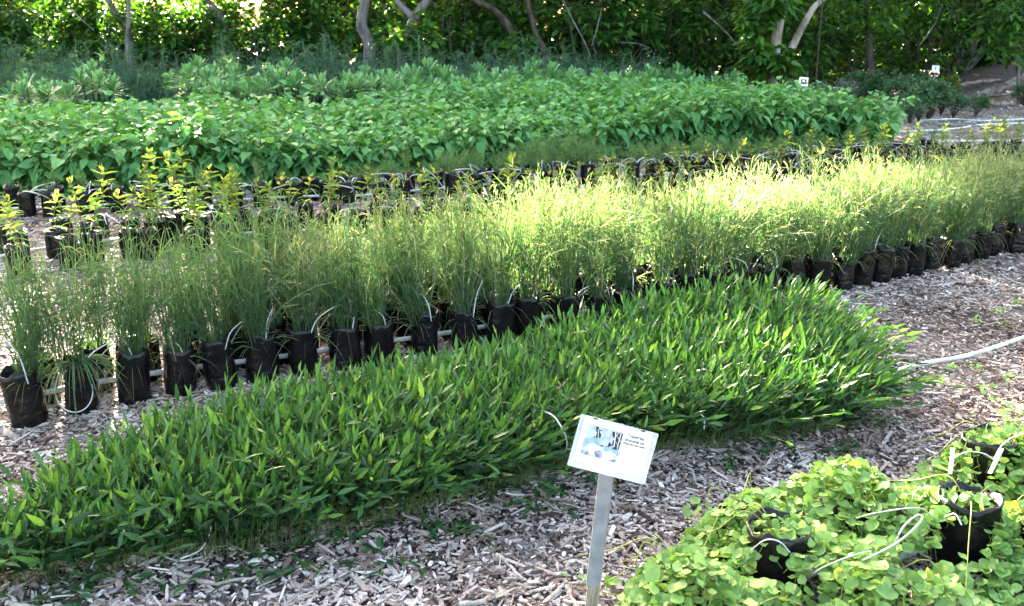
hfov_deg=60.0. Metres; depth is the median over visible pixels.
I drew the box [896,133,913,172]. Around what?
potted sapling
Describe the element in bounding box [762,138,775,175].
potted sapling
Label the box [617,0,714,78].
hedge shrub
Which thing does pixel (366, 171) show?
feathery seedling
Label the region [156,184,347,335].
potted grass
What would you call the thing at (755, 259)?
potted grass
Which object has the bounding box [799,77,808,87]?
plant sign
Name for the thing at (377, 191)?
potted sapling
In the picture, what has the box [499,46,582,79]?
feathery bush
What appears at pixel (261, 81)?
rosette shrub
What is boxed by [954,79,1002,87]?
fallen log
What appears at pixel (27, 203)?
potted seedling
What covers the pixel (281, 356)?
irrigation pipe
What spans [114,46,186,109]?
feathery bush
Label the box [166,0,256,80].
hedge shrub
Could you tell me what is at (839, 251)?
potted grass
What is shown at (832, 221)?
potted grass
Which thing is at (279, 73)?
rosette shrub
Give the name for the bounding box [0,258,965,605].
leafy grass bed
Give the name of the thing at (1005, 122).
potted sapling
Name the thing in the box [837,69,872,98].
shrub
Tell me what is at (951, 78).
shrub
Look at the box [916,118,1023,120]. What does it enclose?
irrigation pipe
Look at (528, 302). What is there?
potted grass
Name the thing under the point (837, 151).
potted seedling
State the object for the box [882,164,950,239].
potted grass
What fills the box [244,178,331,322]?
potted grass
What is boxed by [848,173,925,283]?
potted grass
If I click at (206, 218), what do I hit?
potted sapling
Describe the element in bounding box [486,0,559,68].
hedge shrub
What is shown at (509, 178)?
potted sapling
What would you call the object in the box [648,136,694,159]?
feathery seedling
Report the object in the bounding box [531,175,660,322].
potted grass
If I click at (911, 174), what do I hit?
potted grass
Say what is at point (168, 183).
potted seedling
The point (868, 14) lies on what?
tree
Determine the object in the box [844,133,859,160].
potted seedling
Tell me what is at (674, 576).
potted creeper
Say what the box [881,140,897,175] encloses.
potted sapling
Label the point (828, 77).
hedge shrub
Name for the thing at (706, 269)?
potted grass
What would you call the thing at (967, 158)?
potted grass
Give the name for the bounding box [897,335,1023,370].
garden hose
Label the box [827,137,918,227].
potted grass
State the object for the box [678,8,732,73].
hedge shrub
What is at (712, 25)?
hedge shrub
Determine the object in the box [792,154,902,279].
potted grass
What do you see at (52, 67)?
feathery bush
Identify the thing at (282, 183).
potted seedling
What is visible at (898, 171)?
potted grass
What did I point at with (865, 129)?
potted sapling
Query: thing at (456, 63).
feathery bush
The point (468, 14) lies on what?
hedge shrub
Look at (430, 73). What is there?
feathery bush
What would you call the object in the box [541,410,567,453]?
drip tube
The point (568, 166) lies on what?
potted seedling
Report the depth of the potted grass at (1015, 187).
7.31 m
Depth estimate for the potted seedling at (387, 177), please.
9.62 m
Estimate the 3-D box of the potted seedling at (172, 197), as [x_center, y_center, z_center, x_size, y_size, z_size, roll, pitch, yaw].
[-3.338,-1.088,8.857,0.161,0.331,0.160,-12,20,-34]
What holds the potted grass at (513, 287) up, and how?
on the ground at (998, 72)
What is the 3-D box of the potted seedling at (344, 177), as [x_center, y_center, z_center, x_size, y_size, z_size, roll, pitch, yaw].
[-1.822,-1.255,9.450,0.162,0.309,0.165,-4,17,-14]
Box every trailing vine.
[560,572,625,600]
[682,496,718,516]
[732,577,801,605]
[960,413,1010,428]
[976,383,1023,414]
[997,404,1023,429]
[1010,421,1023,430]
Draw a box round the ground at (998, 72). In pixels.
[0,42,1023,605]
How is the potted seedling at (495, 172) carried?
on the ground at (998, 72)
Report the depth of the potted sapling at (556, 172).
8.71 m
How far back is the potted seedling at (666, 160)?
10.99 m
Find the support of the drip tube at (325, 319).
attached to the potted grass at (302, 351)
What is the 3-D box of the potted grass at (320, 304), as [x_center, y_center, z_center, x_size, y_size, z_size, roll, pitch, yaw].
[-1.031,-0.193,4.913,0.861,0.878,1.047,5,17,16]
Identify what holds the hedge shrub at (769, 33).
on the ground at (998, 72)
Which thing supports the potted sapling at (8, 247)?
on the ground at (998, 72)
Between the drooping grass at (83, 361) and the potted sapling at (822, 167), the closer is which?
the drooping grass at (83, 361)
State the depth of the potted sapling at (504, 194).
8.46 m
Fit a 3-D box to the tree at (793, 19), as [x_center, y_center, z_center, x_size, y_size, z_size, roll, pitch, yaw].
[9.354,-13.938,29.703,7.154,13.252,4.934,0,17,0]
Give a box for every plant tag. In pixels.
[948,448,954,473]
[988,448,1003,473]
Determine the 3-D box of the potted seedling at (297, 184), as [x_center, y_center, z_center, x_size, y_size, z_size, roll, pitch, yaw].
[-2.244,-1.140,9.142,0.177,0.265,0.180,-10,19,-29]
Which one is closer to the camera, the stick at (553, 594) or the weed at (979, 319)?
the stick at (553, 594)
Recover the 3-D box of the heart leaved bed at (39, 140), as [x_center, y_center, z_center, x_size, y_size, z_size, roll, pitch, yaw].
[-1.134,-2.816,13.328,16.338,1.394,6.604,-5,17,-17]
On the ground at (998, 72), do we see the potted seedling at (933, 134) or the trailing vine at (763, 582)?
the potted seedling at (933, 134)
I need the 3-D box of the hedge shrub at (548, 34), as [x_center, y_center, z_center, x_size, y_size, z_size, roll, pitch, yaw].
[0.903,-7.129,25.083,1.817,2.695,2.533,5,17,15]
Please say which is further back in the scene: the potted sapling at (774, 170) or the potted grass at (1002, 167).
the potted sapling at (774, 170)
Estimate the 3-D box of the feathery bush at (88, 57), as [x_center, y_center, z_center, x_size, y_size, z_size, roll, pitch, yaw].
[-9.933,-5.312,20.755,2.481,1.707,2.612,-7,18,-22]
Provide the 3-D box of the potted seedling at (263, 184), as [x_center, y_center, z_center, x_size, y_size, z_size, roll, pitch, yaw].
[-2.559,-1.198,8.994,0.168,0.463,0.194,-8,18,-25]
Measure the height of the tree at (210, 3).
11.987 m
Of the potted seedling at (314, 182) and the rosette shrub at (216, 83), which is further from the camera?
the rosette shrub at (216, 83)
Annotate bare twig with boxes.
[65,0,93,29]
[562,0,590,55]
[591,8,602,46]
[703,11,741,57]
[920,8,940,44]
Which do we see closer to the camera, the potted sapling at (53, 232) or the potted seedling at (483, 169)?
the potted sapling at (53, 232)
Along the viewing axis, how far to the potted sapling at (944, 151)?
11.54 m
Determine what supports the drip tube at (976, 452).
on the potted creeper at (990, 440)
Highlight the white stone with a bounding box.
[248,557,261,565]
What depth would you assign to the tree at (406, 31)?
22.30 m
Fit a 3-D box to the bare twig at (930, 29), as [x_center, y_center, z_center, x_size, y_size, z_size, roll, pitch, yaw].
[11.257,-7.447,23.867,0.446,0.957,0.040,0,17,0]
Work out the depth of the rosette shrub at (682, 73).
18.83 m
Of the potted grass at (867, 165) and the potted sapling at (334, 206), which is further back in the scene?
the potted sapling at (334, 206)
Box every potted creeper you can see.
[575,534,762,605]
[674,473,806,565]
[678,503,850,605]
[764,454,912,569]
[809,533,993,605]
[890,474,1023,605]
[892,420,1023,502]
[953,429,1023,495]
[997,495,1023,592]
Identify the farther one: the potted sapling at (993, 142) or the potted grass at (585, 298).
the potted sapling at (993, 142)
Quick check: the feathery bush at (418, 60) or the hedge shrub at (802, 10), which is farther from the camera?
the hedge shrub at (802, 10)
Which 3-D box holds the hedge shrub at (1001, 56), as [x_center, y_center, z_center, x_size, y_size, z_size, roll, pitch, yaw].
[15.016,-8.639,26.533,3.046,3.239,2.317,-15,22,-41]
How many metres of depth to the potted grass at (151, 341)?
4.32 m
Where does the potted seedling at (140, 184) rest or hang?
on the ground at (998, 72)
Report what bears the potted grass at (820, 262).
on the ground at (998, 72)
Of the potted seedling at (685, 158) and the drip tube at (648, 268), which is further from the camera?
the potted seedling at (685, 158)
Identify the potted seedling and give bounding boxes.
[3,174,19,212]
[14,181,37,217]
[39,180,62,216]
[44,164,65,210]
[74,168,93,215]
[78,180,94,201]
[92,161,110,209]
[107,180,126,212]
[136,177,151,207]
[139,175,157,211]
[166,168,183,200]
[169,181,186,210]
[190,162,208,185]
[190,170,212,210]
[227,164,242,208]
[250,155,264,202]
[251,162,269,207]
[275,165,289,201]
[285,180,303,205]
[302,162,319,200]
[319,173,335,204]
[333,173,347,198]
[339,178,356,203]
[350,171,366,198]
[372,167,388,200]
[376,157,391,195]
[395,171,409,199]
[400,145,414,194]
[422,164,434,197]
[429,161,442,191]
[445,153,459,195]
[451,152,464,190]
[469,163,482,194]
[472,155,487,188]
[491,158,504,188]
[500,146,513,187]
[514,145,528,189]
[514,159,529,181]
[538,153,552,182]
[539,152,551,188]
[555,155,570,186]
[565,145,576,182]
[580,149,594,184]
[604,155,617,178]
[605,155,618,178]
[626,143,639,177]
[627,142,639,177]
[645,142,659,173]
[650,151,661,181]
[661,145,674,175]
[668,149,681,174]
[680,148,693,173]
[690,148,704,177]
[702,143,716,168]
[708,143,722,170]
[718,143,730,166]
[729,136,744,174]
[738,134,748,171]
[749,148,761,173]
[756,147,766,169]
[763,141,775,162]
[772,138,783,164]
[782,145,795,165]
[785,123,796,162]
[797,144,809,166]
[801,131,813,157]
[814,136,828,156]
[829,135,840,149]
[829,137,841,160]
[841,134,853,161]
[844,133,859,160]
[854,139,869,158]
[855,126,866,144]
[885,143,895,155]
[886,133,898,149]
[899,143,912,154]
[914,129,926,147]
[926,128,938,147]
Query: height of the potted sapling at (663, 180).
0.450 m
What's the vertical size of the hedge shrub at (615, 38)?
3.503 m
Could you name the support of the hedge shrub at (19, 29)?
on the ground at (998, 72)
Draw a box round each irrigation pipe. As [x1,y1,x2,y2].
[0,159,964,257]
[0,273,831,403]
[3,163,797,209]
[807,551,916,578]
[895,122,1023,132]
[911,140,1023,142]
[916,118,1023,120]
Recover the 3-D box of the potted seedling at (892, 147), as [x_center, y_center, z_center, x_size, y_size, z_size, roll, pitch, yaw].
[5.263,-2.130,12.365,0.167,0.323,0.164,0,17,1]
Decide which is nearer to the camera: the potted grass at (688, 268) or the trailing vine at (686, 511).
the trailing vine at (686, 511)
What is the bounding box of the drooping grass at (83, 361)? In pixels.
[27,354,132,424]
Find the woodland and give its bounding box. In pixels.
[5,0,1021,75]
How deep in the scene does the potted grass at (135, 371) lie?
4.10 m
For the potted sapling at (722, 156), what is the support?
on the ground at (998, 72)
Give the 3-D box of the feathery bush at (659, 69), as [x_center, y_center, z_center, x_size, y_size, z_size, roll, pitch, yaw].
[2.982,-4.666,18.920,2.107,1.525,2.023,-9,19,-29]
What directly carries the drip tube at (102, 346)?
attached to the potted grass at (83, 400)
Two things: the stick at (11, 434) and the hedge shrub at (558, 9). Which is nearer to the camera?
the stick at (11, 434)
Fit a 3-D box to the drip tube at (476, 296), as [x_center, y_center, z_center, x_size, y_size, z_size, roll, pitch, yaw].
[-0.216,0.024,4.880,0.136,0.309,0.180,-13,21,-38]
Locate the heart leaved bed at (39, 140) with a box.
[0,65,920,195]
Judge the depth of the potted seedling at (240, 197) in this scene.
8.93 m
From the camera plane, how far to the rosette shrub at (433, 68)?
17.00 m
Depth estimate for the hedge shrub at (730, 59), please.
24.99 m
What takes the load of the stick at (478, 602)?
on the ground at (998, 72)
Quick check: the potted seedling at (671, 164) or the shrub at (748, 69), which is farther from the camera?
the shrub at (748, 69)
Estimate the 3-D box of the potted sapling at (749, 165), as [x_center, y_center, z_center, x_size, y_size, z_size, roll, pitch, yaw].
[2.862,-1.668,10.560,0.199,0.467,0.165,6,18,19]
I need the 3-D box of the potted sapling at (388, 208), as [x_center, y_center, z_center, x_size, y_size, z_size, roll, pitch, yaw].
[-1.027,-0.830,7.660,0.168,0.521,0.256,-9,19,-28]
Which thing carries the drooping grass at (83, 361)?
on the ground at (998, 72)
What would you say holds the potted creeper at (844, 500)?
on the ground at (998, 72)
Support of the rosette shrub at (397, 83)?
on the ground at (998, 72)
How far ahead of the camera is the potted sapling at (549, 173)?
8.15 m
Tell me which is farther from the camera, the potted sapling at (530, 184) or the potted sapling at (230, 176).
the potted sapling at (530, 184)
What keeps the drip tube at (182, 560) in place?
on the ground at (998, 72)
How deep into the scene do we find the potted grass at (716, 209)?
5.78 m
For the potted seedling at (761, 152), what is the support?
on the ground at (998, 72)
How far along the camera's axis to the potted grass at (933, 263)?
6.53 m
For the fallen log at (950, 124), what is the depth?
17.24 m
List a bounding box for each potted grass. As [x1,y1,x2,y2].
[0,223,135,414]
[0,231,94,405]
[0,237,145,428]
[20,206,165,391]
[57,196,216,382]
[67,240,195,405]
[80,203,310,371]
[95,246,249,396]
[130,215,232,377]
[131,208,229,334]
[152,225,259,390]
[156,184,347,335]
[168,191,300,315]
[184,223,338,383]
[187,199,368,377]
[207,198,331,366]
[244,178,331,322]
[244,208,366,357]
[253,208,417,324]
[260,185,391,343]
[271,195,421,372]
[311,202,420,366]
[323,211,403,339]
[335,171,490,332]
[336,189,466,344]
[356,201,440,333]
[370,201,479,357]
[376,199,473,327]
[382,209,519,354]
[396,183,572,346]
[398,172,496,340]
[406,195,500,293]
[411,192,517,293]
[427,179,537,335]
[456,168,555,282]
[466,174,603,341]
[473,191,585,332]
[479,162,636,289]
[482,177,636,325]
[511,173,651,282]
[517,171,634,328]
[518,176,621,316]
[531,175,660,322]
[546,168,642,306]
[564,155,644,267]
[567,192,687,316]
[569,185,653,290]
[577,187,660,286]
[605,177,696,308]
[606,169,689,297]
[607,164,721,277]
[617,151,767,302]
[617,168,747,277]
[624,173,750,271]
[649,175,729,264]
[652,171,774,273]
[678,167,771,256]
[682,155,795,258]
[684,168,814,294]
[685,171,793,296]
[699,171,776,284]
[709,153,797,254]
[721,171,841,280]
[745,180,789,264]
[746,156,844,296]
[754,152,894,294]
[760,184,829,268]
[761,143,848,242]
[766,172,844,263]
[771,172,845,270]
[771,184,848,294]
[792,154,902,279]
[793,159,887,237]
[800,147,886,242]
[801,155,932,286]
[802,166,918,289]
[804,177,842,235]
[813,155,888,254]
[823,135,916,265]
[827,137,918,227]
[827,160,944,279]
[833,152,910,207]
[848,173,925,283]
[859,137,996,276]
[862,141,969,237]
[865,152,949,199]
[879,154,952,213]
[880,169,983,270]
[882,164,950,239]
[885,144,963,201]
[889,147,965,222]
[908,160,982,238]
[911,136,992,234]
[915,149,1023,237]
[921,150,1021,263]
[921,153,983,218]
[922,140,1003,216]
[933,149,1018,267]
[945,131,1023,183]
[946,161,1023,260]
[950,131,1020,192]
[954,137,1023,247]
[960,140,1023,221]
[964,162,1023,255]
[989,145,1023,222]
[993,150,1023,252]
[999,127,1023,170]
[1001,141,1023,209]
[1007,149,1023,215]
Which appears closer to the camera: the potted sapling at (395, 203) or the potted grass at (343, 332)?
the potted grass at (343, 332)
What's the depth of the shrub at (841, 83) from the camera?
22.23 m
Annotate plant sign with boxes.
[574,417,652,605]
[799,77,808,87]
[932,65,939,80]
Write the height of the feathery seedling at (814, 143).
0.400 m
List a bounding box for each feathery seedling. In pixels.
[346,150,400,186]
[371,156,416,184]
[418,148,476,180]
[439,138,499,174]
[490,142,539,169]
[510,133,575,173]
[518,125,606,170]
[551,126,621,169]
[616,134,663,166]
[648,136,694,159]
[678,132,735,157]
[714,133,759,155]
[751,133,787,153]
[793,130,837,155]
[836,128,872,146]
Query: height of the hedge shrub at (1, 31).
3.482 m
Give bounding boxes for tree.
[0,0,52,68]
[28,0,97,35]
[106,0,137,73]
[125,0,131,77]
[201,0,229,71]
[212,0,355,51]
[329,0,432,64]
[356,0,376,66]
[367,0,447,71]
[392,0,537,54]
[472,0,541,67]
[523,0,642,56]
[525,0,546,73]
[581,0,704,71]
[586,0,595,71]
[697,0,861,46]
[731,0,824,92]
[796,0,932,79]
[815,0,822,87]
[816,0,911,98]
[887,0,983,77]
[970,0,1023,104]
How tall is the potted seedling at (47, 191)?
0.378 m
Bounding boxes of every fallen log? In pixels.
[935,122,988,127]
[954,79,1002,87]
[966,93,1009,99]
[974,73,1023,95]
[981,100,1015,106]
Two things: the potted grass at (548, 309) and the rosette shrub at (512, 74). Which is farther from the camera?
the rosette shrub at (512, 74)
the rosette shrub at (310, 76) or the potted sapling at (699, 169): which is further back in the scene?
the rosette shrub at (310, 76)
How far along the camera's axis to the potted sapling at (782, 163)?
10.74 m
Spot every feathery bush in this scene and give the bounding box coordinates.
[0,32,95,103]
[0,37,51,108]
[22,41,106,109]
[38,38,130,105]
[67,34,171,112]
[100,57,162,104]
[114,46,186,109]
[120,49,202,108]
[161,51,226,99]
[182,31,263,103]
[220,39,289,108]
[248,40,341,106]
[275,42,351,114]
[284,25,369,107]
[305,34,382,102]
[333,53,397,98]
[363,36,409,87]
[373,27,465,96]
[408,49,454,92]
[424,50,469,87]
[449,43,498,78]
[465,40,515,75]
[482,31,543,86]
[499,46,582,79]
[511,46,570,85]
[547,37,602,71]
[567,38,635,81]
[591,51,658,78]
[618,48,683,87]
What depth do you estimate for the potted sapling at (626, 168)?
8.79 m
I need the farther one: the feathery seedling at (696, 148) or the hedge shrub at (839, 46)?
the hedge shrub at (839, 46)
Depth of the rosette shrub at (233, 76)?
17.65 m
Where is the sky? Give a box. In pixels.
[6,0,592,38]
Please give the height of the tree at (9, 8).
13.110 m
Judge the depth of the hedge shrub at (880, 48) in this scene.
28.32 m
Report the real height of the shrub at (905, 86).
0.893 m
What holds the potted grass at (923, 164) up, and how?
on the ground at (998, 72)
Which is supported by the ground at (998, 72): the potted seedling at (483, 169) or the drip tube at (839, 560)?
the potted seedling at (483, 169)
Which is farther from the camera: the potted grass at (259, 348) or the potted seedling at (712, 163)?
the potted seedling at (712, 163)
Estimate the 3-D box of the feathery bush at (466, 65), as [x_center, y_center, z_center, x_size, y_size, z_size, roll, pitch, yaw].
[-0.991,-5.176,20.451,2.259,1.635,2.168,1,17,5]
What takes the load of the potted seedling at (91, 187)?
on the ground at (998, 72)
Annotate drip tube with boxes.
[5,340,28,383]
[22,191,51,200]
[23,227,42,247]
[54,370,92,412]
[88,340,116,356]
[105,329,131,354]
[159,550,203,561]
[180,515,210,559]
[225,321,242,349]
[265,309,272,337]
[311,306,337,332]
[362,310,385,341]
[473,279,482,316]
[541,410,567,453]
[582,277,609,309]
[640,264,668,289]
[751,539,790,552]
[810,551,872,576]
[851,514,923,565]
[854,507,930,518]
[944,513,961,524]
[954,451,999,465]
[994,433,1023,458]
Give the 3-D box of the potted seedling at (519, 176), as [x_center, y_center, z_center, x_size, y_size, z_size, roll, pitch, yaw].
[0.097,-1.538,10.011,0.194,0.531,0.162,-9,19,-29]
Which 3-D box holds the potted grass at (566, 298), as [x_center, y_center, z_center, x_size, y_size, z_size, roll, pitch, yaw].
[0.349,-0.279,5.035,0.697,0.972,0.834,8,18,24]
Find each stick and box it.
[0,426,20,441]
[5,600,61,605]
[170,567,261,585]
[310,565,364,590]
[457,595,495,605]
[495,553,523,581]
[539,580,567,605]
[564,584,579,605]
[654,518,686,528]
[888,354,918,357]
[894,346,930,356]
[937,280,973,285]
[999,274,1023,285]
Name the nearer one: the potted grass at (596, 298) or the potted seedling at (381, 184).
the potted grass at (596, 298)
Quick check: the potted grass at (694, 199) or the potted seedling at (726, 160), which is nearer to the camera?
the potted grass at (694, 199)
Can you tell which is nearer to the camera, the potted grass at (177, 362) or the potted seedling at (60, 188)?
the potted grass at (177, 362)
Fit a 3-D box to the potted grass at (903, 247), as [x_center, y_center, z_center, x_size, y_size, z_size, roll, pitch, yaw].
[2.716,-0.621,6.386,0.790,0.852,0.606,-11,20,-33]
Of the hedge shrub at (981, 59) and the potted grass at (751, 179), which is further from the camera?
the hedge shrub at (981, 59)
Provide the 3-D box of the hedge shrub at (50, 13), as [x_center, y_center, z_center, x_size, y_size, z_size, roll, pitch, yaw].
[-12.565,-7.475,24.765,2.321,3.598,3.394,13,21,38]
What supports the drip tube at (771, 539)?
on the potted creeper at (781, 568)
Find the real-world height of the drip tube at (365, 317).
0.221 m
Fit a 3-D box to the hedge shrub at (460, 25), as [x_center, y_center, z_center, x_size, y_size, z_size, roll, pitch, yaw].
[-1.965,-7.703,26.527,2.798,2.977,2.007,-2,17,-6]
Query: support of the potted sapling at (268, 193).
on the ground at (998, 72)
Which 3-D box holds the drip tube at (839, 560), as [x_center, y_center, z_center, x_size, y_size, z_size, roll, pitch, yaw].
[0.974,0.742,2.519,0.241,0.162,0.151,-2,17,-8]
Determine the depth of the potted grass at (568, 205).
5.56 m
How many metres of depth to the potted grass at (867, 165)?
6.42 m
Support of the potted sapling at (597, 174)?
on the ground at (998, 72)
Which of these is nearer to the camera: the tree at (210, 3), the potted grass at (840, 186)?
the potted grass at (840, 186)
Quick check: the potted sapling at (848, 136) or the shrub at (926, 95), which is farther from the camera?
the shrub at (926, 95)
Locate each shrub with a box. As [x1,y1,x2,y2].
[0,0,58,74]
[0,0,122,78]
[0,1,58,76]
[0,10,20,73]
[0,71,64,107]
[1,4,50,67]
[6,0,86,63]
[26,76,81,107]
[41,3,105,62]
[43,0,136,73]
[51,58,131,108]
[55,0,136,73]
[64,0,158,67]
[81,0,173,81]
[85,0,180,72]
[119,2,188,79]
[126,0,189,62]
[135,0,241,82]
[136,0,205,74]
[138,0,230,49]
[158,0,243,72]
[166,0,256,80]
[171,55,225,97]
[182,75,243,101]
[189,0,264,68]
[212,0,293,78]
[218,64,262,98]
[221,72,276,107]
[230,12,298,66]
[239,0,337,70]
[250,0,340,68]
[250,56,314,105]
[271,67,322,106]
[281,1,361,62]
[284,0,359,71]
[311,68,374,104]
[324,0,394,70]
[340,64,386,99]
[341,0,441,67]
[359,63,421,97]
[371,0,431,71]
[379,0,480,76]
[380,63,440,101]
[403,56,462,88]
[406,0,486,69]
[416,0,483,72]
[432,73,470,95]
[446,0,541,82]
[448,0,524,70]
[453,0,540,67]
[459,62,501,89]
[484,69,533,88]
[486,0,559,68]
[506,1,573,70]
[507,57,556,82]
[526,0,604,61]
[534,61,581,83]
[536,0,637,69]
[547,65,588,86]
[548,0,669,75]
[565,0,640,70]
[580,0,667,72]
[586,66,614,90]
[607,68,644,86]
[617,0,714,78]
[619,0,713,76]
[624,0,728,74]
[634,63,664,85]
[647,0,746,76]
[660,62,692,86]
[674,72,708,86]
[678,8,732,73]
[702,0,807,61]
[702,66,735,84]
[709,68,747,89]
[713,0,771,83]
[714,0,808,86]
[731,0,816,81]
[734,58,768,85]
[755,1,838,84]
[759,74,788,89]
[786,78,805,92]
[787,0,863,90]
[790,1,856,86]
[807,0,864,90]
[808,80,837,95]
[831,0,913,95]
[833,77,865,100]
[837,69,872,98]
[850,0,945,76]
[854,68,891,100]
[863,0,935,89]
[864,0,973,81]
[867,67,905,100]
[879,74,918,109]
[898,81,944,121]
[899,97,929,123]
[906,71,939,90]
[910,76,961,118]
[912,0,1015,70]
[933,86,959,115]
[937,0,1020,68]
[937,73,962,91]
[940,91,972,117]
[957,0,1022,64]
[964,0,1023,66]
[967,92,991,116]
[1007,82,1023,104]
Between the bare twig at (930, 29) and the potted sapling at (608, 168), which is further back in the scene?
the bare twig at (930, 29)
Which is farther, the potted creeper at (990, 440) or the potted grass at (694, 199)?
the potted grass at (694, 199)
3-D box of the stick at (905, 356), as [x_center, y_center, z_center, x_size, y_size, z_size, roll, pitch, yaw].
[2.096,0.285,4.758,0.177,0.024,0.038,1,17,4]
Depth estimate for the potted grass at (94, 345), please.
4.24 m
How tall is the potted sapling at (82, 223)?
0.628 m
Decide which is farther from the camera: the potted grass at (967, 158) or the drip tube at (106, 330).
the potted grass at (967, 158)
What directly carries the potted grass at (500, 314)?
on the ground at (998, 72)
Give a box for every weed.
[937,376,949,383]
[943,362,960,370]
[969,361,983,371]
[970,314,981,322]
[988,306,1008,314]
[1000,370,1018,381]
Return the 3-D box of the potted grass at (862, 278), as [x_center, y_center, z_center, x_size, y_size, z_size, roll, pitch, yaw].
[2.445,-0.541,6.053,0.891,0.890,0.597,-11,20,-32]
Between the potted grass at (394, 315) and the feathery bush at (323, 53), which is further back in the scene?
the feathery bush at (323, 53)
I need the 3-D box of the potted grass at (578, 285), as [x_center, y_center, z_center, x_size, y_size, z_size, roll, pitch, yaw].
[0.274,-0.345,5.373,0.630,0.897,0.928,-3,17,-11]
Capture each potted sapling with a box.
[0,192,12,253]
[0,194,30,255]
[0,202,31,275]
[44,194,67,259]
[50,189,72,233]
[55,195,80,268]
[62,176,98,253]
[80,188,107,262]
[87,163,118,242]
[113,189,139,259]
[120,186,139,230]
[133,192,158,260]
[135,163,165,218]
[140,174,166,250]
[141,147,178,245]
[160,145,200,235]
[167,177,192,237]
[182,186,206,259]
[187,172,210,246]
[201,164,227,232]
[215,175,242,249]
[221,172,245,242]
[223,165,252,231]
[249,177,277,240]
[257,180,282,252]
[269,171,290,219]
[278,180,299,241]
[296,173,319,228]
[315,169,340,241]
[322,156,346,225]
[348,175,371,236]
[365,166,385,223]
[382,178,403,232]
[388,173,410,223]
[411,174,432,235]
[416,161,439,218]
[427,165,448,222]
[447,180,466,233]
[459,172,473,220]
[466,177,490,232]
[482,174,498,218]
[490,151,521,199]
[496,165,516,226]
[503,170,520,211]
[519,170,535,225]
[522,168,537,198]
[535,170,557,215]
[547,170,561,203]
[556,166,577,215]
[563,162,583,193]
[587,153,608,195]
[587,168,602,214]
[601,166,616,209]
[604,154,624,202]
[615,159,638,210]
[625,157,638,187]
[641,149,657,195]
[644,159,662,207]
[657,160,672,203]
[665,146,681,194]
[677,143,696,190]
[681,151,698,200]
[693,152,707,198]
[701,140,717,186]
[713,154,726,194]
[714,145,728,178]
[725,150,742,179]
[726,138,750,195]
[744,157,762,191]
[745,143,760,178]
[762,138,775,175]
[762,149,778,188]
[771,129,795,186]
[779,145,792,177]
[792,149,809,185]
[802,125,816,177]
[810,146,824,183]
[811,145,825,162]
[823,136,835,163]
[824,137,838,182]
[837,135,857,179]
[839,131,853,173]
[853,137,871,176]
[860,125,873,157]
[869,123,892,177]
[872,131,886,167]
[878,121,892,165]
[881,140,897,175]
[894,126,910,155]
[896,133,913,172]
[908,122,926,171]
[909,129,922,162]
[923,134,937,155]
[925,140,940,168]
[936,123,952,167]
[936,129,948,151]
[950,126,963,149]
[953,138,967,166]
[960,128,972,158]
[968,130,980,165]
[977,117,997,149]
[978,123,992,162]
[989,123,1001,155]
[992,123,1007,162]
[995,118,1007,144]
[998,124,1015,162]
[1010,120,1022,145]
[1011,126,1023,158]
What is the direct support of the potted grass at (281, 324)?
on the ground at (998, 72)
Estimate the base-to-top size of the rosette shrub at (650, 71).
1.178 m
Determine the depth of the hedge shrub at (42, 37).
25.57 m
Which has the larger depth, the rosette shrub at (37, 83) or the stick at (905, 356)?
the rosette shrub at (37, 83)
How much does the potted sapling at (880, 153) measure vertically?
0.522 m
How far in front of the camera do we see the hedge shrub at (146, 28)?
24.43 m
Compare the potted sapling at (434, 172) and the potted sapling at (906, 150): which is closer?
the potted sapling at (434, 172)
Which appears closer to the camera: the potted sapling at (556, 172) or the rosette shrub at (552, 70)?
the potted sapling at (556, 172)
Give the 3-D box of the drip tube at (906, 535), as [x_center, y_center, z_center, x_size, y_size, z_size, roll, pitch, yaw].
[1.069,0.674,2.496,0.217,0.186,0.119,-11,20,-33]
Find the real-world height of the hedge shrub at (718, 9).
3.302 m
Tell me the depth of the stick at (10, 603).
2.67 m
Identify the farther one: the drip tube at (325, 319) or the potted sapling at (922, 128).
the potted sapling at (922, 128)
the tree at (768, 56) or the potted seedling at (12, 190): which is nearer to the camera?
the potted seedling at (12, 190)
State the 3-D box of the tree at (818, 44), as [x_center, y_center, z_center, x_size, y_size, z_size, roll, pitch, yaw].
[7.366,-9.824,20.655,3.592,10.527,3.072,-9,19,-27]
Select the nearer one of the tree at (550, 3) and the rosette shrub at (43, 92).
the rosette shrub at (43, 92)
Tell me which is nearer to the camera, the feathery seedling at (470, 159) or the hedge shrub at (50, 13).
the feathery seedling at (470, 159)
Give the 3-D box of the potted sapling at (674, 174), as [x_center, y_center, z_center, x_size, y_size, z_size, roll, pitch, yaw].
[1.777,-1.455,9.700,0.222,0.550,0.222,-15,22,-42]
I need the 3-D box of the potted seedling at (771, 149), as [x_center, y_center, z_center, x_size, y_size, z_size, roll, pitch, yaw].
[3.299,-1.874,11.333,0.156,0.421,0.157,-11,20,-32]
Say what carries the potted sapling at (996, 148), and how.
on the ground at (998, 72)
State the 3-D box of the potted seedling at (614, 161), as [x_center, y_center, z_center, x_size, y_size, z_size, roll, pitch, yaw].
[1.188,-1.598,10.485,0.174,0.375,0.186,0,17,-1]
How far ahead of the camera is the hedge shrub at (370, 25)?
25.86 m
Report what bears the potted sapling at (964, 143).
on the ground at (998, 72)
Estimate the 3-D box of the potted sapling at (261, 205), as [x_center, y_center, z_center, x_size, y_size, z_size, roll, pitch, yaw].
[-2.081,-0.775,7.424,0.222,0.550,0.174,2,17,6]
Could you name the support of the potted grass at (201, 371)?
on the ground at (998, 72)
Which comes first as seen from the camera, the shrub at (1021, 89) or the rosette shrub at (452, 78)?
the rosette shrub at (452, 78)

